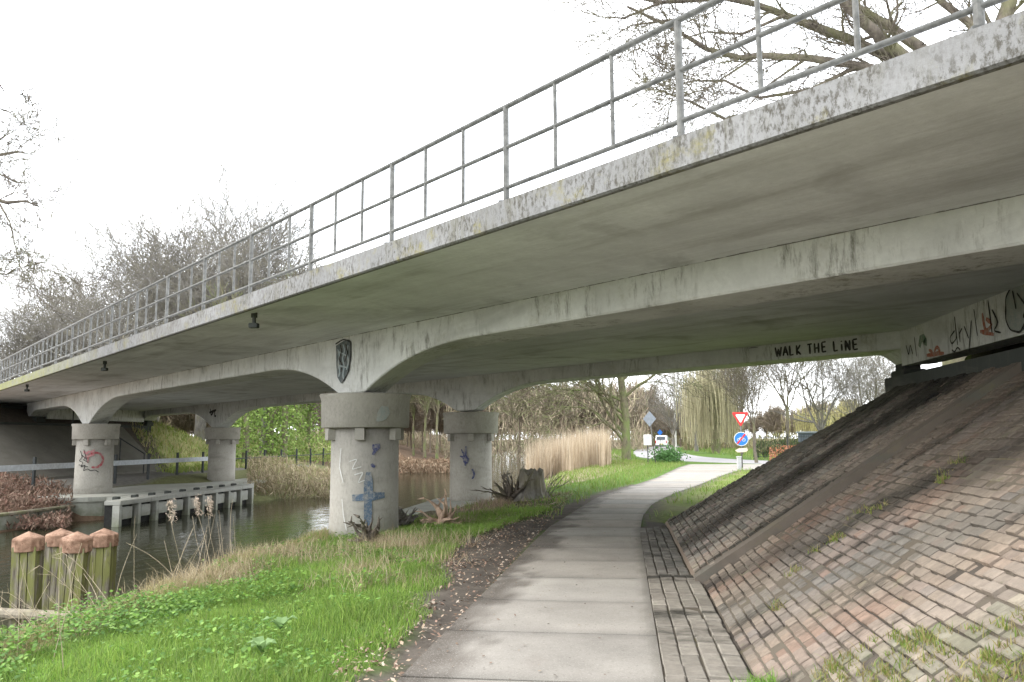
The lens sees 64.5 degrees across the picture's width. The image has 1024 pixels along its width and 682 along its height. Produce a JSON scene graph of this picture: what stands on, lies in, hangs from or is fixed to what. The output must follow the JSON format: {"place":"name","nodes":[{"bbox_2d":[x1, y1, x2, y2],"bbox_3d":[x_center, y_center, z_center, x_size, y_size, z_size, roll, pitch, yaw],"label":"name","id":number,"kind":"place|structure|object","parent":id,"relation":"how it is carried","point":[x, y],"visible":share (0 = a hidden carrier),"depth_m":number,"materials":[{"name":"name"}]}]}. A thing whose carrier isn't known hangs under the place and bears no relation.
{"place":"outdoors","nodes":[
{"label":"outdoors","id":0,"kind":"place"},
{"bbox_2d":[0,450,533,635],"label":"canal water","id":1,"kind":"structure","parent":0,"point":[288,517],"depth_m":26.72,"materials":[{"name":"grey liquid"}]},
{"bbox_2d":[8,531,44,637],"bbox_3d":[-7.111,4.103,11.852,0.431,2.592,0.431,-1,-6,-10],"label":"mooring pile","id":2,"kind":"object","parent":1,"relation":"in","point":[27,550],"visible":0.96,"depth_m":11.79,"materials":[{"name":"green wood"}]},
{"bbox_2d":[42,528,73,623],"bbox_3d":[-7.457,4.331,13.265,0.455,2.483,0.455,0,-8,-9],"label":"mooring pile","id":3,"kind":"object","parent":1,"relation":"in","point":[52,541],"visible":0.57,"depth_m":13.18,"materials":[{"name":"green wood"}]},
{"bbox_2d":[54,531,92,611],"bbox_3d":[-6.245,4.027,11.445,0.429,2.636,0.429,3,-6,-9],"label":"mooring pile","id":4,"kind":"object","parent":1,"relation":"in","point":[70,544],"visible":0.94,"depth_m":11.38,"materials":[{"name":"green wood"}]},
{"bbox_2d":[0,608,81,620],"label":"waling beam","id":5,"kind":"structure","parent":4,"relation":"attached to","point":[14,612],"depth_m":11.46,"materials":[{"name":"brown wood"}]},
{"bbox_2d":[87,528,118,617],"bbox_3d":[-6.485,4.238,12.759,0.438,2.535,0.438,1,-7,-9],"label":"mooring pile","id":6,"kind":"object","parent":1,"relation":"in","point":[103,558],"visible":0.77,"depth_m":12.70,"materials":[{"name":"green wood"}]},
{"bbox_2d":[104,483,253,526],"bbox_3d":[-13.156,6.849,32.825,0.850,1.660,10.240,-1,-7,8],"label":"mooring fender","id":7,"kind":"object","parent":1,"relation":"in","point":[133,509],"visible":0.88,"depth_m":31.10,"materials":[{"name":"concrete"}]},
{"bbox_2d":[412,496,517,525],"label":"dry grass","id":8,"kind":"structure","parent":0,"point":[495,502],"depth_m":19.55,"materials":[{"name":"plant"}]},
{"bbox_2d":[0,342,1023,681],"bbox_3d":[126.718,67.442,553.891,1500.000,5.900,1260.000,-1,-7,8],"label":"ground","id":9,"kind":"structure","parent":0,"point":[444,616],"depth_m":11.71,"materials":[{"name":"green plant"}]},
{"bbox_2d":[0,471,74,530],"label":"bramble","id":10,"kind":"object","parent":9,"relation":"on","point":[26,495],"visible":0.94,"depth_m":28.94,"materials":[{"name":"brown plant"}]},
{"bbox_2d":[0,505,75,529],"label":"bank edging","id":11,"kind":"object","parent":9,"relation":"on","point":[4,516],"visible":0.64,"depth_m":27.31,"materials":[{"name":"wood"}]},
{"bbox_2d":[0,301,78,383],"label":"bare tree","id":12,"kind":"object","parent":9,"relation":"on","point":[21,342],"visible":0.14,"depth_m":77.40,"materials":[{"name":"plant"}]},
{"bbox_2d":[0,83,101,321],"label":"bare tree","id":13,"kind":"object","parent":9,"relation":"on","point":[6,178],"visible":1,"depth_m":18.76,"materials":[{"name":"grey plant"}]},
{"bbox_2d":[0,263,130,369],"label":"bare tree","id":14,"kind":"object","parent":9,"relation":"on","point":[32,318],"visible":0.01,"depth_m":91.98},
{"bbox_2d":[0,424,160,480],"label":"sloped paving","id":15,"kind":"structure","parent":9,"relation":"on","point":[26,444],"depth_m":40.40,"materials":[{"name":"grey concrete"}]},
{"bbox_2d":[72,411,144,472],"bbox_3d":[-21.943,5.407,44.049,4.352,3.530,0.070,-1,-7,8],"label":"stair rail","id":16,"kind":"object","parent":15,"relation":"on","point":[120,445],"visible":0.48,"depth_m":43.85,"materials":[{"name":"metal"}]},
{"bbox_2d":[0,280,162,382],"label":"bare tree","id":17,"kind":"object","parent":9,"relation":"on","point":[26,341],"visible":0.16,"depth_m":79.24,"materials":[{"name":"plant"}]},
{"bbox_2d":[0,228,171,381],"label":"bare tree","id":18,"kind":"object","parent":9,"relation":"on","point":[45,342],"visible":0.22,"depth_m":74.04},
{"bbox_2d":[0,499,235,667],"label":"dry stems","id":19,"kind":"object","parent":9,"relation":"on","point":[96,585],"visible":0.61,"depth_m":9.33,"materials":[{"name":"plant"}]},
{"bbox_2d":[166,494,212,523],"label":"reed plumes","id":20,"kind":"object","parent":19,"relation":"attached to","point":[197,505],"visible":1,"depth_m":11.72,"materials":[{"name":"beige plant"}]},
{"bbox_2d":[1,203,249,422],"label":"bare tree","id":21,"kind":"object","parent":9,"relation":"on","point":[157,418],"visible":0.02,"depth_m":71.04,"materials":[{"name":"plant"}]},
{"bbox_2d":[0,206,261,366],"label":"bare tree","id":22,"kind":"object","parent":9,"relation":"on","point":[86,301],"visible":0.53,"depth_m":62.21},
{"bbox_2d":[0,448,330,490],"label":"path railing","id":23,"kind":"object","parent":9,"relation":"on","point":[34,466],"visible":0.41,"depth_m":37.92,"materials":[{"name":"metal"}]},
{"bbox_2d":[159,416,171,426],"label":"undergrowth","id":24,"kind":"object","parent":9,"relation":"on","point":[163,421],"visible":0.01,"depth_m":93.27,"materials":[{"name":"green plant"}]},
{"bbox_2d":[24,150,367,439],"bbox_3d":[-23.284,-3.591,68.809,26.697,27.422,24.810,-1,-7,8],"label":"bare tree","id":25,"kind":"object","parent":9,"relation":"on","point":[199,427],"visible":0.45,"depth_m":64.96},
{"bbox_2d":[55,131,352,426],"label":"bare tree","id":26,"kind":"object","parent":9,"relation":"on","point":[269,211],"visible":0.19,"depth_m":66.59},
{"bbox_2d":[130,419,330,472],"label":"embankment grass","id":27,"kind":"structure","parent":9,"relation":"on","point":[196,466],"depth_m":53.69,"materials":[{"name":"green plant"}]},
{"bbox_2d":[0,522,463,681],"bbox_3d":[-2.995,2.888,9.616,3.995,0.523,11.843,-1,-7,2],"label":"bank weeds","id":28,"kind":"object","parent":9,"relation":"on","point":[243,648],"visible":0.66,"depth_m":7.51,"materials":[{"name":"green plant"}]},
{"bbox_2d":[247,636,276,652],"bbox_3d":[-1.833,2.223,5.912,0.220,0.110,0.232,-1,-7,8],"label":"dock plant","id":29,"kind":"object","parent":28,"relation":"on","point":[259,642],"visible":0.91,"depth_m":5.92,"materials":[{"name":"green plant"}]},
{"bbox_2d":[159,405,306,434],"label":"wood","id":30,"kind":"object","parent":9,"relation":"on","point":[182,422],"visible":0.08,"depth_m":92.95,"materials":[{"name":"plant"}]},
{"bbox_2d":[120,187,356,454],"bbox_3d":[-19.509,-1.267,65.198,18.857,21.884,20.291,-5,-8,34],"label":"bare tree","id":31,"kind":"object","parent":9,"relation":"on","point":[203,253],"visible":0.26,"depth_m":61.67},
{"bbox_2d":[175,277,301,462],"bbox_3d":[-18.927,2.322,59.190,9.979,13.778,9.395,-1,-7,8],"label":"ivy tree","id":32,"kind":"object","parent":9,"relation":"on","point":[247,423],"visible":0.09,"depth_m":57.80,"materials":[{"name":"green plant"}]},
{"bbox_2d":[0,521,497,646],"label":"dry grass","id":33,"kind":"structure","parent":9,"relation":"on","point":[233,571],"depth_m":11.24,"materials":[{"name":"beige plant"}]},
{"bbox_2d":[239,408,278,443],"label":"ivy tree","id":34,"kind":"object","parent":9,"relation":"on","point":[254,424],"visible":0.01,"depth_m":71.76,"materials":[{"name":"green plant"}]},
{"bbox_2d":[0,504,549,681],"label":"bank grass","id":35,"kind":"structure","parent":9,"relation":"on","point":[372,615],"depth_m":7.32,"materials":[{"name":"green plant"}]},
{"bbox_2d":[240,287,312,460],"bbox_3d":[-18.824,2.494,61.935,6.388,14.301,8.624,-1,-7,8],"label":"ivy tree","id":36,"kind":"object","parent":9,"relation":"on","point":[272,427],"visible":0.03,"depth_m":61.65,"materials":[{"name":"green plant"}]},
{"bbox_2d":[263,615,296,628],"bbox_3d":[-1.934,2.334,6.714,0.189,0.117,0.256,-7,-9,42],"label":"dock plant","id":37,"kind":"object","parent":9,"relation":"on","point":[278,621],"visible":0.96,"depth_m":6.72,"materials":[{"name":"green plant"}]},
{"bbox_2d":[231,426,330,466],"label":"undergrowth","id":38,"kind":"object","parent":9,"relation":"on","point":[318,445],"visible":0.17,"depth_m":66.34,"materials":[{"name":"green plant"}]},
{"bbox_2d":[176,219,387,441],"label":"bare tree","id":39,"kind":"object","parent":9,"relation":"on","point":[302,268],"visible":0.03,"depth_m":68.17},
{"bbox_2d":[252,265,320,463],"bbox_3d":[-16.671,1.859,60.710,7.679,15.350,7.586,1,-7,-14],"label":"ivy tree","id":40,"kind":"object","parent":9,"relation":"on","point":[284,422],"visible":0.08,"depth_m":59.81,"materials":[{"name":"green plant"}]},
{"bbox_2d":[246,453,330,498],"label":"dry shrubs","id":41,"kind":"object","parent":9,"relation":"on","point":[315,481],"visible":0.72,"depth_m":43.10,"materials":[{"name":"beige plant"}]},
{"bbox_2d":[281,404,322,443],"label":"ivy tree","id":42,"kind":"object","parent":9,"relation":"on","point":[301,409],"depth_m":79.89,"materials":[{"name":"green plant"}]},
{"bbox_2d":[280,403,329,453],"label":"ivy tree","id":43,"kind":"object","parent":9,"relation":"on","point":[308,418],"visible":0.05,"depth_m":67.77,"materials":[{"name":"green plant"}]},
{"bbox_2d":[343,514,382,543],"bbox_3d":[-2.580,3.285,13.976,0.759,0.643,0.766,-7,-9,42],"label":"branch pile","id":44,"kind":"object","parent":9,"relation":"on","point":[369,531],"visible":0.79,"depth_m":13.80,"materials":[{"name":"brown plant"}]},
{"bbox_2d":[398,507,418,526],"bbox_3d":[-2.368,3.650,16.875,1.010,0.599,1.170,6,-9,-42],"label":"branch pile","id":45,"kind":"object","parent":9,"relation":"on","point":[404,518],"visible":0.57,"depth_m":16.75,"materials":[{"name":"grey wood"}]},
{"bbox_2d":[409,395,427,455],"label":"bare tree","id":46,"kind":"object","parent":9,"relation":"on","point":[413,415],"visible":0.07,"depth_m":109.66,"materials":[{"name":"brown plant"}]},
{"bbox_2d":[410,395,436,456],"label":"bare tree","id":47,"kind":"object","parent":9,"relation":"on","point":[424,440],"visible":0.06,"depth_m":97.93,"materials":[{"name":"brown plant"}]},
{"bbox_2d":[399,454,449,473],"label":"leafy bank","id":48,"kind":"structure","parent":9,"relation":"on","point":[412,465],"depth_m":72.86,"materials":[{"name":"brown plant"}]},
{"bbox_2d":[413,395,444,458],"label":"bare tree","id":49,"kind":"object","parent":9,"relation":"on","point":[438,403],"visible":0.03,"depth_m":92.05,"materials":[{"name":"brown plant"}]},
{"bbox_2d":[415,489,461,525],"bbox_3d":[-1.306,3.294,15.659,0.908,0.838,0.798,-7,-10,44],"label":"driftwood","id":50,"kind":"object","parent":9,"relation":"on","point":[444,516],"visible":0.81,"depth_m":15.71,"materials":[{"name":"brown wood"}]},
{"bbox_2d":[316,491,573,681],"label":"fallen leaves","id":51,"kind":"object","parent":9,"relation":"on","point":[396,665],"visible":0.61,"depth_m":9.68,"materials":[{"name":"brown plant"}]},
{"bbox_2d":[311,375,651,462],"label":"undergrowth","id":52,"kind":"object","parent":9,"relation":"on","point":[637,435],"visible":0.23,"depth_m":110.47,"materials":[{"name":"brown plant"}]},
{"bbox_2d":[295,376,671,452],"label":"wood","id":53,"kind":"object","parent":9,"relation":"on","point":[419,418],"visible":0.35,"depth_m":112.81,"materials":[{"name":"plant"}]},
{"bbox_2d":[472,464,533,502],"bbox_3d":[-0.168,4.018,22.635,2.023,1.122,1.459,-1,-7,8],"label":"branch pile","id":54,"kind":"object","parent":9,"relation":"on","point":[506,492],"visible":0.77,"depth_m":22.36,"materials":[{"name":"brown plant"}]},
{"bbox_2d":[0,0,1023,536],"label":"concrete bridge","id":55,"kind":"structure","parent":9,"relation":"on","point":[874,210],"depth_m":10.35,"materials":[{"name":"concrete"}]},
{"bbox_2d":[506,467,568,501],"bbox_3d":[0.665,4.050,22.465,1.561,1.079,1.501,2,-7,-17],"label":"tree stump","id":56,"kind":"object","parent":9,"relation":"on","point":[535,488],"visible":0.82,"depth_m":22.17,"materials":[{"name":"grey wood"}]},
{"bbox_2d":[523,424,611,479],"bbox_3d":[4.025,7.316,52.984,5.304,4.187,17.439,-1,-7,8],"label":"reed bed","id":57,"kind":"object","parent":9,"relation":"on","point":[554,456],"visible":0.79,"depth_m":46.59,"materials":[{"name":"beige plant"}]},
{"bbox_2d":[417,458,755,522],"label":"verge grass","id":58,"kind":"structure","parent":9,"relation":"on","point":[631,463],"depth_m":32.36,"materials":[{"name":"green plant"}]},
{"bbox_2d":[448,365,772,461],"bbox_3d":[7.185,-0.888,61.342,26.750,22.316,18.681,-1,-7,8],"label":"bare tree","id":59,"kind":"object","parent":9,"relation":"on","point":[598,388],"visible":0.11,"depth_m":62.11,"materials":[{"name":"brown plant"}]},
{"bbox_2d":[644,435,650,461],"bbox_3d":[8.645,6.897,51.633,0.480,1.840,0.077,-1,-7,9],"label":"notice board","id":60,"kind":"object","parent":9,"relation":"on","point":[647,440],"visible":0.87,"depth_m":51.66,"materials":[{"name":"metal"}]},
{"bbox_2d":[643,411,655,462],"bbox_3d":[8.783,6.137,51.636,0.840,3.353,0.090,-1,-7,2],"label":"road sign","id":61,"kind":"object","parent":9,"relation":"on","point":[649,418],"visible":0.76,"depth_m":51.72,"materials":[{"name":"metal"}]},
{"bbox_2d":[641,438,694,462],"bbox_3d":[10.222,7.202,53.134,3.414,1.743,3.182,-1,-7,8],"label":"green bush","id":62,"kind":"object","parent":9,"relation":"on","point":[666,456],"visible":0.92,"depth_m":52.80,"materials":[{"name":"green plant"}]},
{"bbox_2d":[641,371,707,450],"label":"bare tree","id":63,"kind":"object","parent":9,"relation":"on","point":[696,448],"visible":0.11,"depth_m":99.60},
{"bbox_2d":[673,373,676,449],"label":"street lamp","id":64,"kind":"object","parent":9,"relation":"on","point":[675,436],"visible":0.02,"depth_m":96.62,"materials":[{"name":"white metal"}]},
{"bbox_2d":[630,372,732,451],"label":"bare tree","id":65,"kind":"object","parent":9,"relation":"on","point":[665,414],"visible":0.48,"depth_m":95.25,"materials":[{"name":"plant"}]},
{"bbox_2d":[611,446,780,460],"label":"verge grass","id":66,"kind":"structure","parent":9,"relation":"on","point":[617,453],"depth_m":78.84,"materials":[{"name":"green plant"}]},
{"bbox_2d":[675,369,751,452],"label":"weeping willow","id":67,"kind":"object","parent":9,"relation":"on","point":[699,408],"visible":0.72,"depth_m":85.19,"materials":[{"name":"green plant"}]},
{"bbox_2d":[632,405,805,450],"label":"undergrowth","id":68,"kind":"object","parent":9,"relation":"on","point":[686,444],"visible":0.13,"depth_m":113.00,"materials":[{"name":"brown plant"}]},
{"bbox_2d":[675,373,771,448],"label":"bare tree","id":69,"kind":"object","parent":9,"relation":"on","point":[735,409],"visible":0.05,"depth_m":109.12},
{"bbox_2d":[708,367,769,453],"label":"bare tree","id":70,"kind":"object","parent":9,"relation":"on","point":[729,369],"visible":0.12,"depth_m":75.39,"materials":[{"name":"grey plant"}]},
{"bbox_2d":[732,412,747,467],"bbox_3d":[12.290,5.299,43.456,0.834,3.000,0.112,-2,-7,16],"label":"road sign","id":71,"kind":"object","parent":9,"relation":"on","point":[741,438],"visible":0.99,"depth_m":43.46,"materials":[{"name":"metal"}]},
{"bbox_2d":[691,363,795,462],"bbox_3d":[15.274,3.241,52.222,6.412,9.389,7.777,-4,-8,25],"label":"bare tree","id":72,"kind":"object","parent":9,"relation":"on","point":[737,395],"visible":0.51,"depth_m":51.94,"materials":[{"name":"grey plant"}]},
{"bbox_2d":[469,0,1023,365],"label":"bare tree","id":73,"kind":"object","parent":9,"relation":"on","point":[875,26],"visible":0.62,"depth_m":21.08,"materials":[{"name":"grey plant"}]},
{"bbox_2d":[645,398,851,446],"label":"wood","id":74,"kind":"object","parent":9,"relation":"on","point":[771,422],"visible":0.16,"depth_m":149.74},
{"bbox_2d":[756,437,798,457],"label":"hedge","id":75,"kind":"object","parent":9,"relation":"on","point":[774,444],"visible":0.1,"depth_m":67.85,"materials":[{"name":"green plant"}]},
{"bbox_2d":[752,434,808,458],"bbox_3d":[25.791,7.461,57.165,16.880,1.850,0.080,-3,-7,18],"label":"metal fence","id":76,"kind":"object","parent":9,"relation":"on","point":[777,445],"visible":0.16,"depth_m":59.31,"materials":[{"name":"metal"}]},
{"bbox_2d":[769,444,794,460],"bbox_3d":[19.192,7.679,55.787,2.957,1.328,5.053,-3,-7,18],"label":"beech hedge","id":77,"kind":"object","parent":9,"relation":"on","point":[771,450],"visible":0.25,"depth_m":55.77,"materials":[{"name":"brown plant"}]},
{"bbox_2d":[744,359,839,447],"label":"bare tree","id":78,"kind":"object","parent":9,"relation":"on","point":[785,378],"visible":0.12,"depth_m":59.74,"materials":[{"name":"grey plant"}]},
{"bbox_2d":[796,431,817,441],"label":"garden shed","id":79,"kind":"structure","parent":9,"relation":"on","point":[805,433],"depth_m":66.30,"materials":[{"name":"metal"}]},
{"bbox_2d":[741,356,879,430],"bbox_3d":[24.128,3.298,64.777,11.072,11.989,11.722,-1,-7,8],"label":"bare tree","id":80,"kind":"object","parent":9,"relation":"on","point":[821,421],"visible":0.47,"depth_m":63.81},
{"bbox_2d":[781,400,862,438],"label":"bush","id":81,"kind":"object","parent":9,"relation":"on","point":[832,419],"visible":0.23,"depth_m":96.34,"materials":[{"name":"yellow plant"}]},
{"bbox_2d":[639,362,1021,584],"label":"raised paving","id":82,"kind":"structure","parent":9,"relation":"on","point":[733,522],"depth_m":10.51,"materials":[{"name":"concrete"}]},
{"bbox_2d":[640,371,1023,681],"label":"sloped paving","id":83,"kind":"structure","parent":9,"relation":"on","point":[985,434],"depth_m":6.09,"materials":[{"name":"brick"}]},
{"bbox_2d":[731,666,791,681],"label":"joint weeds","id":84,"kind":"object","parent":83,"relation":"on","point":[762,678],"visible":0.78,"depth_m":5.20,"materials":[{"name":"green plant"}]},
{"bbox_2d":[765,454,1023,681],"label":"grass","id":85,"kind":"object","parent":83,"relation":"on","point":[991,660],"visible":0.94,"depth_m":4.28,"materials":[{"name":"green plant"}]},
{"bbox_2d":[802,355,895,419],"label":"bare tree","id":86,"kind":"object","parent":9,"relation":"on","point":[869,386],"visible":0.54,"depth_m":61.28,"materials":[{"name":"grey plant"}]},
{"bbox_2d":[809,356,891,410],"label":"bare tree","id":87,"kind":"object","parent":9,"relation":"on","point":[846,380],"visible":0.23,"depth_m":80.73,"materials":[{"name":"grey plant"}]},
{"bbox_2d":[816,356,938,407],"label":"bare tree","id":88,"kind":"object","parent":9,"relation":"on","point":[871,376],"visible":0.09,"depth_m":76.24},
{"bbox_2d":[0,0,1023,439],"label":"sky","id":89,"kind":"structure","parent":0,"point":[364,85],"materials":[{"name":"white"}]},
{"bbox_2d":[397,464,761,681],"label":"path","id":90,"kind":"structure","parent":0,"point":[610,616],"depth_m":7.55,"materials":[{"name":"concrete"}]},
{"bbox_2d":[396,491,650,681],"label":"fallen leaves","id":91,"kind":"object","parent":90,"relation":"on","point":[517,588],"visible":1,"depth_m":7.68,"materials":[{"name":"brown plant"}]},
{"bbox_2d":[736,456,741,469],"bbox_3d":[11.500,6.179,41.041,0.220,0.680,0.220,0,-7,-4],"label":"bollard","id":92,"kind":"object","parent":90,"relation":"on","point":[739,465],"visible":0.92,"depth_m":40.96,"materials":[{"name":"white plastic"}]},
{"bbox_2d":[633,445,766,463],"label":"road","id":93,"kind":"structure","parent":0,"point":[693,458],"depth_m":63.17,"materials":[{"name":"grey asphalt"}]},
{"bbox_2d":[655,435,668,448],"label":"parked van","id":94,"kind":"object","parent":93,"relation":"on","point":[659,439],"visible":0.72,"depth_m":124.63,"materials":[{"name":"white metal"}]}
]}

